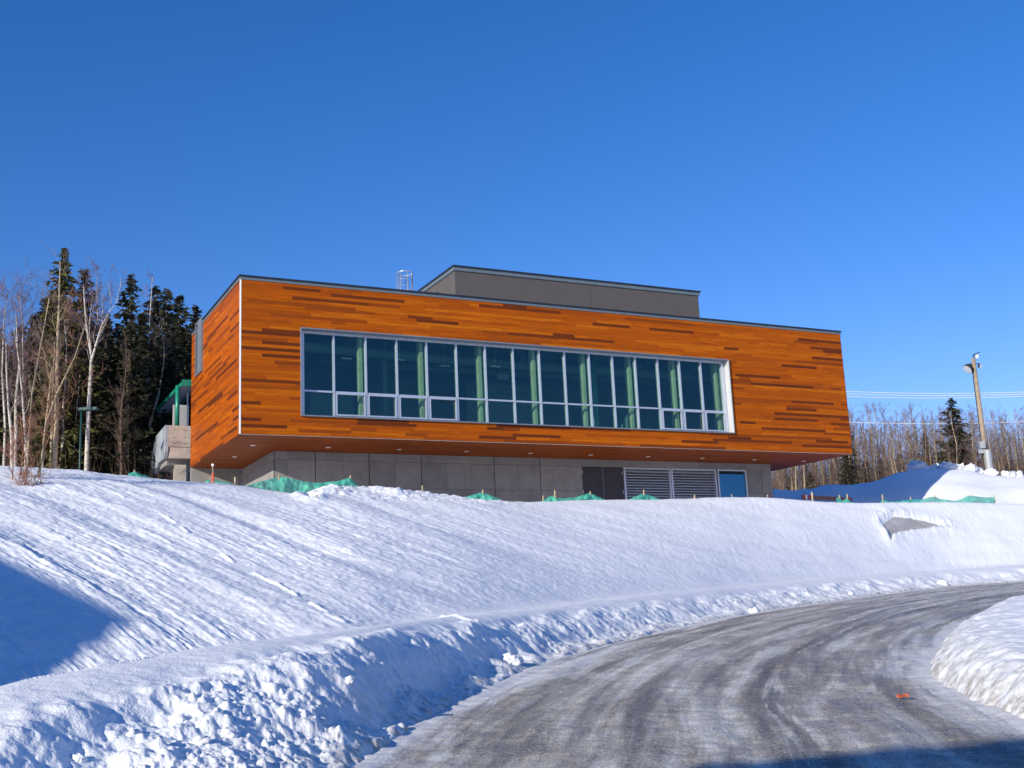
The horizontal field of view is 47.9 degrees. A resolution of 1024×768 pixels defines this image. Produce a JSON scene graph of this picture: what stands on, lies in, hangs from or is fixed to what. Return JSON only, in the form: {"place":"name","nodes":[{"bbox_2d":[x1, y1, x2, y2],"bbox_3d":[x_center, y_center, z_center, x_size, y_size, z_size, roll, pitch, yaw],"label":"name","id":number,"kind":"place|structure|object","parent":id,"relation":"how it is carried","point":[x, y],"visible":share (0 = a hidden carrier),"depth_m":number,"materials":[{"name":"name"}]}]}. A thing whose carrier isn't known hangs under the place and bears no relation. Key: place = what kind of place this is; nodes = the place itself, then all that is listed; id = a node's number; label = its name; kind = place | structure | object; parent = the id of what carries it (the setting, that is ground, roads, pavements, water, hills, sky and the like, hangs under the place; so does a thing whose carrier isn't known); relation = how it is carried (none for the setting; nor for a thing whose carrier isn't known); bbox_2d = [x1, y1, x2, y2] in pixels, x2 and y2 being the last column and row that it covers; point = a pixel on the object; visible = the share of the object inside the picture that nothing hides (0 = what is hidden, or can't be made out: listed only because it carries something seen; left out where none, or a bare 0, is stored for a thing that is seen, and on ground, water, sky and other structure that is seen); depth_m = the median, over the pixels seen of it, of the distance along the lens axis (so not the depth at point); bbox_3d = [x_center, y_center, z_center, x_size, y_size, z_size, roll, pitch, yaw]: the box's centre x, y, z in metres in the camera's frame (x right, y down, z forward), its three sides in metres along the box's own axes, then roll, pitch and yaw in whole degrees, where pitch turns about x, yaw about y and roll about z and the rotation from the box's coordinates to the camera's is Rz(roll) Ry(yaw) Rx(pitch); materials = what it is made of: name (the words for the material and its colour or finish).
{"place":"outdoors","nodes":[
{"label":"outdoors","id":0,"kind":"place"},
{"bbox_2d":[0,466,1023,767],"bbox_3d":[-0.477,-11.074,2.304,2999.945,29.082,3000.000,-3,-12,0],"label":"snow ground","id":1,"kind":"structure","parent":0,"point":[264,624],"depth_m":24.13,"materials":[{"name":"snow"}]},
{"bbox_2d":[0,325,19,465],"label":"spruce","id":2,"kind":"object","parent":1,"relation":"on","point":[1,412],"visible":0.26,"depth_m":55.91,"materials":[{"name":"green plant"}]},
{"bbox_2d":[0,323,27,465],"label":"birch tree","id":3,"kind":"object","parent":1,"relation":"on","point":[8,407],"visible":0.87,"depth_m":47.26,"materials":[{"name":"white plant"}]},
{"bbox_2d":[0,325,36,465],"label":"spruce","id":4,"kind":"object","parent":1,"relation":"on","point":[12,368],"visible":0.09,"depth_m":58.07,"materials":[{"name":"green plant"}]},
{"bbox_2d":[0,269,37,465],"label":"birch tree","id":5,"kind":"object","parent":1,"relation":"on","point":[3,396],"visible":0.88,"depth_m":54.87,"materials":[{"name":"white plant"}]},
{"bbox_2d":[0,413,38,474],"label":"sapling","id":6,"kind":"object","parent":1,"relation":"on","point":[30,427],"visible":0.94,"depth_m":34.11,"materials":[{"name":"plant"}]},
{"bbox_2d":[0,418,39,478],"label":"sapling","id":7,"kind":"object","parent":1,"relation":"on","point":[13,443],"visible":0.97,"depth_m":33.92,"materials":[{"name":"plant"}]},
{"bbox_2d":[0,313,43,466],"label":"birch tree","id":8,"kind":"object","parent":1,"relation":"on","point":[21,382],"visible":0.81,"depth_m":50.08,"materials":[{"name":"white plant"}]},
{"bbox_2d":[2,462,41,485],"bbox_3d":[-13.978,2.554,32.952,1.139,0.836,1.125,2,-13,-22],"label":"dry shrub","id":9,"kind":"object","parent":1,"relation":"on","point":[24,474],"visible":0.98,"depth_m":32.82,"materials":[{"name":"plant"}]},
{"bbox_2d":[0,295,47,465],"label":"birch tree","id":10,"kind":"object","parent":1,"relation":"on","point":[15,416],"visible":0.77,"depth_m":51.25,"materials":[{"name":"white plant"}]},
{"bbox_2d":[10,407,39,470],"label":"sapling","id":11,"kind":"object","parent":1,"relation":"on","point":[24,454],"visible":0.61,"depth_m":35.10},
{"bbox_2d":[0,291,65,476],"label":"aspen tree","id":12,"kind":"object","parent":1,"relation":"on","point":[32,392],"visible":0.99,"depth_m":34.67,"materials":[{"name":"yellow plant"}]},
{"bbox_2d":[16,465,55,485],"bbox_3d":[-13.750,2.611,32.982,0.944,0.672,1.069,9,-16,-43],"label":"dry shrub","id":13,"kind":"object","parent":1,"relation":"on","point":[35,481],"visible":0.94,"depth_m":32.95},
{"bbox_2d":[0,257,77,465],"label":"birch tree","id":14,"kind":"object","parent":1,"relation":"on","point":[23,298],"visible":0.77,"depth_m":56.32,"materials":[{"name":"white plant"}]},
{"bbox_2d":[18,397,60,473],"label":"sapling","id":15,"kind":"object","parent":1,"relation":"on","point":[46,434],"visible":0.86,"depth_m":34.99,"materials":[{"name":"plant"}]},
{"bbox_2d":[0,296,83,467],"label":"spruce","id":16,"kind":"object","parent":1,"relation":"on","point":[28,371],"visible":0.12,"depth_m":56.20,"materials":[{"name":"green plant"}]},
{"bbox_2d":[37,333,60,467],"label":"aspen tree","id":17,"kind":"object","parent":1,"relation":"on","point":[49,393],"visible":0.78,"depth_m":51.58,"materials":[{"name":"brown plant"}]},
{"bbox_2d":[21,242,80,468],"bbox_3d":[-21.078,-0.235,52.608,2.734,13.392,2.773,8,-16,-41],"label":"aspen tree","id":18,"kind":"object","parent":1,"relation":"on","point":[55,442],"visible":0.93,"depth_m":53.06,"materials":[{"name":"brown plant"}]},
{"bbox_2d":[0,248,110,472],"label":"spruce","id":19,"kind":"object","parent":1,"relation":"on","point":[64,286],"visible":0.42,"depth_m":55.01,"materials":[{"name":"green plant"}]},
{"bbox_2d":[43,336,73,468],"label":"aspen tree","id":20,"kind":"object","parent":1,"relation":"on","point":[51,439],"visible":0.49,"depth_m":53.63,"materials":[{"name":"brown plant"}]},
{"bbox_2d":[14,289,103,476],"bbox_3d":[-14.019,0.150,35.212,2.629,6.073,2.262,-11,-14,34],"label":"aspen tree","id":21,"kind":"object","parent":1,"relation":"on","point":[49,415],"visible":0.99,"depth_m":35.35,"materials":[{"name":"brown plant"}]},
{"bbox_2d":[43,311,84,468],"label":"bare tree","id":22,"kind":"object","parent":1,"relation":"on","point":[63,420],"visible":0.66,"depth_m":54.45,"materials":[{"name":"plant"}]},
{"bbox_2d":[66,363,87,462],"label":"birch tree","id":23,"kind":"object","parent":1,"relation":"on","point":[77,405],"visible":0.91,"depth_m":54.80,"materials":[{"name":"brown plant"}]},
{"bbox_2d":[72,753,87,762],"bbox_3d":[-3.171,2.741,8.446,0.117,0.067,0.102,23,-16,-33],"label":"snow chunk","id":24,"kind":"object","parent":1,"relation":"on","point":[80,757],"visible":1,"depth_m":8.42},
{"bbox_2d":[78,406,98,469],"bbox_3d":[-18.459,3.469,50.027,0.840,5.017,0.240,-3,-12,0],"label":"green lamp post","id":25,"kind":"object","parent":1,"relation":"on","point":[82,409],"visible":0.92,"depth_m":50.38,"materials":[{"name":"metal"}]},
{"bbox_2d":[0,402,177,479],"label":"undergrowth","id":26,"kind":"object","parent":1,"relation":"on","point":[95,457],"visible":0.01,"depth_m":52.76,"materials":[{"name":"plant"}]},
{"bbox_2d":[63,269,118,471],"bbox_3d":[-22.180,1.132,59.235,5.984,14.655,5.773,-3,-12,0],"label":"spruce","id":27,"kind":"object","parent":1,"relation":"on","point":[85,277],"visible":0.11,"depth_m":59.96,"materials":[{"name":"green plant"}]},
{"bbox_2d":[74,256,115,402],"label":"birch tree","id":28,"kind":"object","parent":1,"relation":"on","point":[97,307],"visible":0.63,"depth_m":58.16,"materials":[{"name":"white plant"}]},
{"bbox_2d":[64,263,127,470],"bbox_3d":[-19.158,0.234,52.669,3.037,12.376,4.380,-3,-12,0],"label":"birch tree","id":29,"kind":"object","parent":1,"relation":"on","point":[87,435],"visible":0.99,"depth_m":53.34,"materials":[{"name":"white plant"}]},
{"bbox_2d":[61,346,131,473],"bbox_3d":[-20.221,2.649,55.077,4.169,9.268,4.428,-11,-15,36],"label":"spruce","id":30,"kind":"object","parent":1,"relation":"on","point":[99,437],"visible":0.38,"depth_m":55.11,"materials":[{"name":"green plant"}]},
{"bbox_2d":[98,314,117,466],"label":"spruce","id":31,"kind":"object","parent":1,"relation":"on","point":[102,355],"visible":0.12,"depth_m":62.06,"materials":[{"name":"green plant"}]},
{"bbox_2d":[96,375,137,474],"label":"bare tree","id":32,"kind":"object","parent":1,"relation":"on","point":[116,429],"visible":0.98,"depth_m":53.95,"materials":[{"name":"brown plant"}]},
{"bbox_2d":[96,326,143,474],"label":"bare tree","id":33,"kind":"object","parent":1,"relation":"on","point":[125,365],"visible":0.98,"depth_m":54.41,"materials":[{"name":"brown plant"}]},
{"bbox_2d":[97,323,148,471],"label":"spruce","id":34,"kind":"object","parent":1,"relation":"on","point":[116,333],"visible":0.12,"depth_m":60.90,"materials":[{"name":"green plant"}]},
{"bbox_2d":[81,273,171,479],"bbox_3d":[-18.579,0.954,55.998,4.202,13.236,4.148,-6,-12,15],"label":"spruce","id":35,"kind":"object","parent":1,"relation":"on","point":[126,314],"visible":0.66,"depth_m":56.10,"materials":[{"name":"green plant"}]},
{"bbox_2d":[125,727,140,736],"bbox_3d":[-2.971,2.742,9.027,0.112,0.108,0.114,-11,-14,34],"label":"snow chunk","id":36,"kind":"object","parent":1,"relation":"on","point":[132,732],"visible":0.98,"depth_m":9.00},
{"bbox_2d":[110,315,170,472],"bbox_3d":[-19.178,2.306,59.835,4.805,12.198,4.981,-10,-14,33],"label":"spruce","id":37,"kind":"object","parent":1,"relation":"on","point":[145,350],"visible":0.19,"depth_m":60.14,"materials":[{"name":"green plant"}]},
{"bbox_2d":[138,267,161,474],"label":"birch tree","id":38,"kind":"object","parent":1,"relation":"on","point":[149,312],"visible":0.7,"depth_m":63.02,"materials":[{"name":"white plant"}]},
{"bbox_2d":[124,286,190,445],"bbox_3d":[-19.737,1.849,64.214,6.877,15.287,7.303,-10,-14,30],"label":"spruce","id":39,"kind":"object","parent":1,"relation":"on","point":[167,375],"visible":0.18,"depth_m":64.78,"materials":[{"name":"green plant"}]},
{"bbox_2d":[137,316,177,468],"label":"aspen tree","id":40,"kind":"object","parent":1,"relation":"on","point":[156,401],"visible":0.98,"depth_m":60.14,"materials":[{"name":"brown plant"}]},
{"bbox_2d":[148,288,190,423],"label":"spruce","id":41,"kind":"object","parent":1,"relation":"on","point":[168,294],"visible":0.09,"depth_m":67.26,"materials":[{"name":"green plant"}]},
{"bbox_2d":[168,713,185,725],"bbox_3d":[-2.751,2.766,9.473,0.158,0.121,0.129,0,-24,-1],"label":"snow chunk","id":42,"kind":"object","parent":1,"relation":"on","point":[174,718],"visible":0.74,"depth_m":9.43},
{"bbox_2d":[158,295,196,425],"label":"spruce","id":43,"kind":"object","parent":1,"relation":"on","point":[179,311],"visible":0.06,"depth_m":69.30,"materials":[{"name":"green plant"}]},
{"bbox_2d":[180,305,202,425],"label":"spruce","id":44,"kind":"object","parent":1,"relation":"on","point":[195,310],"visible":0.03,"depth_m":71.66,"materials":[{"name":"green plant"}]},
{"bbox_2d":[190,735,210,744],"bbox_3d":[-2.450,2.812,9.057,0.179,0.101,0.110,-9,-13,28],"label":"snow chunk","id":45,"kind":"object","parent":1,"relation":"on","point":[200,740],"visible":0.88,"depth_m":9.03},
{"bbox_2d":[223,727,237,737],"bbox_3d":[-2.284,2.839,9.340,0.128,0.110,0.135,-12,-10,0],"label":"snow chunk","id":46,"kind":"object","parent":1,"relation":"on","point":[231,732],"visible":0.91,"depth_m":9.31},
{"bbox_2d":[247,475,358,492],"bbox_3d":[-7.593,3.787,41.638,4.377,1.086,0.458,3,-13,-26],"label":"debris netting fence","id":47,"kind":"object","parent":1,"relation":"on","point":[285,484],"visible":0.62,"depth_m":41.49,"materials":[{"name":"fabric"}]},
{"bbox_2d":[466,490,502,500],"bbox_3d":[-1.192,4.541,45.136,2.157,0.840,0.394,3,-13,-24],"label":"debris netting fence","id":48,"kind":"object","parent":1,"relation":"on","point":[482,495],"visible":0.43,"depth_m":45.15,"materials":[{"name":"fabric"}]},
{"bbox_2d":[147,265,852,501],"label":"timber clad building","id":49,"kind":"structure","parent":1,"relation":"on","point":[503,385],"depth_m":53.07,"materials":[{"name":"stained cedar"},{"name":"concrete"},{"name":"glass"}]},
{"bbox_2d":[195,317,202,376],"bbox_3d":[-14.159,-1.659,52.144,0.095,2.480,1.330,3,-13,-26],"label":"side window","id":50,"kind":"structure","parent":49,"relation":"in","point":[199,329],"depth_m":51.89,"materials":[{"name":"glass"}]},
{"bbox_2d":[300,327,734,433],"bbox_3d":[0.964,0.084,50.836,21.180,3.625,0.485,3,-13,-26],"label":"window","id":51,"kind":"structure","parent":49,"relation":"in","point":[724,370],"depth_m":50.72,"materials":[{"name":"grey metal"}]},
{"bbox_2d":[582,467,623,499],"bbox_3d":[4.425,5.619,55.636,2.300,3.200,0.080,3,-13,-26],"label":"double door","id":52,"kind":"structure","parent":49,"relation":"in","point":[605,483],"depth_m":55.82,"materials":[{"name":"paint"}]},
{"bbox_2d":[716,469,748,496],"bbox_3d":[11.355,5.997,59.040,1.840,3.240,0.130,3,-13,-26],"label":"glazed door","id":53,"kind":"structure","parent":49,"relation":"in","point":[729,481],"depth_m":59.23,"materials":[{"name":"glass"}]},
{"bbox_2d":[501,652,522,665],"bbox_3d":[-0.018,4.301,17.854,0.408,0.291,0.284,0,-12,-10],"label":"snow chunk","id":54,"kind":"object","parent":1,"relation":"on","point":[509,657],"visible":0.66,"depth_m":17.77,"materials":[{"name":"snow"}]},
{"bbox_2d":[541,490,604,501],"bbox_3d":[2.553,4.777,46.923,3.320,0.915,0.418,4,-13,-27],"label":"debris netting fence","id":55,"kind":"object","parent":1,"relation":"on","point":[589,496],"visible":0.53,"depth_m":46.91,"materials":[{"name":"fabric"}]},
{"bbox_2d":[629,490,660,499],"bbox_3d":[5.657,4.859,48.477,2.191,0.850,0.337,5,-14,-31],"label":"debris netting fence","id":56,"kind":"object","parent":1,"relation":"on","point":[643,496],"visible":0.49,"depth_m":48.39,"materials":[{"name":"fabric"}]},
{"bbox_2d":[786,464,813,489],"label":"bare tree","id":57,"kind":"object","parent":1,"relation":"on","point":[795,475],"visible":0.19,"depth_m":94.82,"materials":[{"name":"brown plant"}]},
{"bbox_2d":[790,463,827,488],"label":"bare tree","id":58,"kind":"object","parent":1,"relation":"on","point":[803,469],"visible":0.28,"depth_m":93.47,"materials":[{"name":"brown plant"}]},
{"bbox_2d":[808,459,839,485],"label":"bare tree","id":59,"kind":"object","parent":1,"relation":"on","point":[821,472],"visible":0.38,"depth_m":93.85,"materials":[{"name":"brown plant"}]},
{"bbox_2d":[802,494,851,500],"bbox_3d":[17.240,6.873,62.765,4.360,1.691,0.559,7,-15,-37],"label":"barricade","id":60,"kind":"object","parent":1,"relation":"on","point":[805,497],"visible":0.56,"depth_m":62.65,"materials":[{"name":"red wood"}]},
{"bbox_2d":[836,455,861,484],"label":"spruce","id":61,"kind":"object","parent":1,"relation":"on","point":[846,480],"visible":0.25,"depth_m":86.64,"materials":[{"name":"green plant"}]},
{"bbox_2d":[836,432,863,484],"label":"spruce","id":62,"kind":"object","parent":1,"relation":"on","point":[853,461],"visible":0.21,"depth_m":92.35,"materials":[{"name":"green plant"}]},
{"bbox_2d":[849,413,866,483],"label":"bare tree","id":63,"kind":"object","parent":1,"relation":"on","point":[853,452],"visible":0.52,"depth_m":93.56,"materials":[{"name":"brown plant"}]},
{"bbox_2d":[851,410,884,481],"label":"bare tree","id":64,"kind":"object","parent":1,"relation":"on","point":[863,447],"visible":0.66,"depth_m":97.39,"materials":[{"name":"brown plant"}]},
{"bbox_2d":[856,426,884,482],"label":"bare tree","id":65,"kind":"object","parent":1,"relation":"on","point":[867,458],"visible":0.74,"depth_m":94.91,"materials":[{"name":"brown plant"}]},
{"bbox_2d":[861,403,887,478],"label":"bare tree","id":66,"kind":"object","parent":1,"relation":"on","point":[870,426],"visible":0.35,"depth_m":112.26,"materials":[{"name":"brown plant"}]},
{"bbox_2d":[860,404,888,470],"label":"bare tree","id":67,"kind":"object","parent":1,"relation":"on","point":[870,430],"visible":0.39,"depth_m":106.75,"materials":[{"name":"brown plant"}]},
{"bbox_2d":[867,401,899,456],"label":"bare tree","id":68,"kind":"object","parent":1,"relation":"on","point":[875,420],"visible":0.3,"depth_m":120.16,"materials":[{"name":"brown plant"}]},
{"bbox_2d":[875,420,906,475],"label":"bare tree","id":69,"kind":"object","parent":1,"relation":"on","point":[888,450],"visible":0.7,"depth_m":92.41,"materials":[{"name":"brown plant"}]},
{"bbox_2d":[879,416,902,475],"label":"bare tree","id":70,"kind":"object","parent":1,"relation":"on","point":[892,447],"visible":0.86,"depth_m":91.61,"materials":[{"name":"brown plant"}]},
{"bbox_2d":[880,423,905,474],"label":"bare tree","id":71,"kind":"object","parent":1,"relation":"on","point":[895,468],"visible":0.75,"depth_m":90.24,"materials":[{"name":"brown plant"}]},
{"bbox_2d":[771,399,1023,489],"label":"thicket","id":72,"kind":"object","parent":1,"relation":"on","point":[880,472],"depth_m":96.75,"materials":[{"name":"plant"}]},
{"bbox_2d":[772,436,1023,489],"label":"undergrowth","id":73,"kind":"object","parent":1,"relation":"on","point":[877,473],"depth_m":87.02,"materials":[{"name":"plant"}]},
{"bbox_2d":[888,427,909,471],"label":"bare tree","id":74,"kind":"object","parent":1,"relation":"on","point":[902,450],"visible":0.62,"depth_m":93.02,"materials":[{"name":"brown plant"}]},
{"bbox_2d":[888,404,915,471],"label":"bare tree","id":75,"kind":"object","parent":1,"relation":"on","point":[897,433],"visible":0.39,"depth_m":110.37,"materials":[{"name":"brown plant"}]},
{"bbox_2d":[895,406,916,465],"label":"bare tree","id":76,"kind":"object","parent":1,"relation":"on","point":[908,417],"visible":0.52,"depth_m":104.91,"materials":[{"name":"brown plant"}]},
{"bbox_2d":[883,517,940,537],"bbox_3d":[18.788,7.044,52.466,5.507,3.555,4.843,-3,-12,0],"label":"tarp","id":77,"kind":"object","parent":1,"relation":"on","point":[892,525],"visible":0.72,"depth_m":52.92,"materials":[{"name":"plastic"}]},
{"bbox_2d":[899,420,927,471],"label":"bare tree","id":78,"kind":"object","parent":1,"relation":"on","point":[910,436],"visible":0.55,"depth_m":93.80,"materials":[{"name":"brown plant"}]},
{"bbox_2d":[907,460,929,470],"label":"snow block","id":79,"kind":"object","parent":1,"relation":"on","point":[913,465],"depth_m":71.73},
{"bbox_2d":[916,412,936,464],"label":"bare tree","id":80,"kind":"object","parent":1,"relation":"on","point":[925,457],"visible":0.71,"depth_m":88.50,"materials":[{"name":"brown plant"}]},
{"bbox_2d":[918,433,935,464],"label":"spruce","id":81,"kind":"object","parent":1,"relation":"on","point":[927,450],"visible":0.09,"depth_m":98.41,"materials":[{"name":"green plant"}]},
{"bbox_2d":[880,493,995,502],"bbox_3d":[20.860,5.763,56.283,7.795,0.952,0.328,3,-13,-26],"label":"debris netting fence","id":82,"kind":"object","parent":1,"relation":"on","point":[972,499],"visible":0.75,"depth_m":56.80,"materials":[{"name":"fabric"}]},
{"bbox_2d":[938,461,955,469],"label":"snow block","id":83,"kind":"object","parent":1,"relation":"on","point":[946,465],"depth_m":71.31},
{"bbox_2d":[932,398,982,466],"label":"spruce","id":84,"kind":"object","parent":1,"relation":"on","point":[960,432],"visible":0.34,"depth_m":93.98,"materials":[{"name":"green plant"}]},
{"bbox_2d":[940,409,980,466],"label":"bare tree","id":85,"kind":"object","parent":1,"relation":"on","point":[957,449],"visible":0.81,"depth_m":92.18,"materials":[{"name":"brown plant"}]},
{"bbox_2d":[961,406,978,464],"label":"bare tree","id":86,"kind":"object","parent":1,"relation":"on","point":[972,439],"visible":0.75,"depth_m":91.48,"materials":[{"name":"brown plant"}]},
{"bbox_2d":[963,463,980,472],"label":"snow block","id":87,"kind":"object","parent":1,"relation":"on","point":[972,467],"depth_m":70.99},
{"bbox_2d":[956,415,987,464],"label":"bare tree","id":88,"kind":"object","parent":1,"relation":"on","point":[970,439],"visible":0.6,"depth_m":91.33,"materials":[{"name":"brown plant"}]},
{"bbox_2d":[965,410,982,468],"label":"bare tree","id":89,"kind":"object","parent":1,"relation":"on","point":[974,440],"visible":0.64,"depth_m":90.17,"materials":[{"name":"brown plant"}]},
{"bbox_2d":[963,352,992,469],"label":"light pole","id":90,"kind":"object","parent":1,"relation":"on","point":[985,451],"visible":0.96,"depth_m":72.91,"materials":[{"name":"brown wood"}]},
{"bbox_2d":[982,407,999,465],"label":"bare tree","id":91,"kind":"object","parent":1,"relation":"on","point":[989,435],"visible":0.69,"depth_m":87.47,"materials":[{"name":"brown plant"}]},
{"bbox_2d":[984,468,998,475],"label":"snow block","id":92,"kind":"object","parent":1,"relation":"on","point":[992,471],"depth_m":70.45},
{"bbox_2d":[974,416,1022,475],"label":"bare tree","id":93,"kind":"object","parent":1,"relation":"on","point":[993,442],"visible":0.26,"depth_m":93.39,"materials":[{"name":"brown plant"}]},
{"bbox_2d":[987,421,1010,470],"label":"bare tree","id":94,"kind":"object","parent":1,"relation":"on","point":[1005,462],"visible":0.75,"depth_m":87.81,"materials":[{"name":"brown plant"}]},
{"bbox_2d":[987,409,1021,475],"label":"bare tree","id":95,"kind":"object","parent":1,"relation":"on","point":[995,442],"visible":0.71,"depth_m":89.51,"materials":[{"name":"brown plant"}]},
{"bbox_2d":[992,414,1023,470],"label":"bare tree","id":96,"kind":"object","parent":1,"relation":"on","point":[1004,422],"visible":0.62,"depth_m":92.36,"materials":[{"name":"brown plant"}]},
{"bbox_2d":[1001,470,1016,476],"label":"snow block","id":97,"kind":"object","parent":1,"relation":"on","point":[1009,474],"depth_m":70.46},
{"bbox_2d":[1013,407,1023,458],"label":"bare tree","id":98,"kind":"object","parent":1,"relation":"on","point":[1021,433],"visible":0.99,"depth_m":87.94,"materials":[{"name":"brown plant"}]},
{"bbox_2d":[0,0,1023,489],"label":"sky","id":99,"kind":"structure","parent":0,"point":[855,168],"materials":[{"name":"blue"}]},
{"bbox_2d":[350,581,1023,767],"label":"road","id":100,"kind":"structure","parent":0,"point":[820,685],"depth_m":12.51,"materials":[{"name":"asphalt"}]},
{"bbox_2d":[846,391,1017,393],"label":"power line","id":101,"kind":"object","parent":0,"point":[933,393],"visible":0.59,"depth_m":96.78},
{"bbox_2d":[849,421,1023,423],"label":"power line","id":102,"kind":"object","parent":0,"point":[923,423],"visible":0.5,"depth_m":94.75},
{"bbox_2d":[855,394,1021,395],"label":"power line","id":103,"kind":"object","parent":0,"point":[936,395],"visible":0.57,"depth_m":97.35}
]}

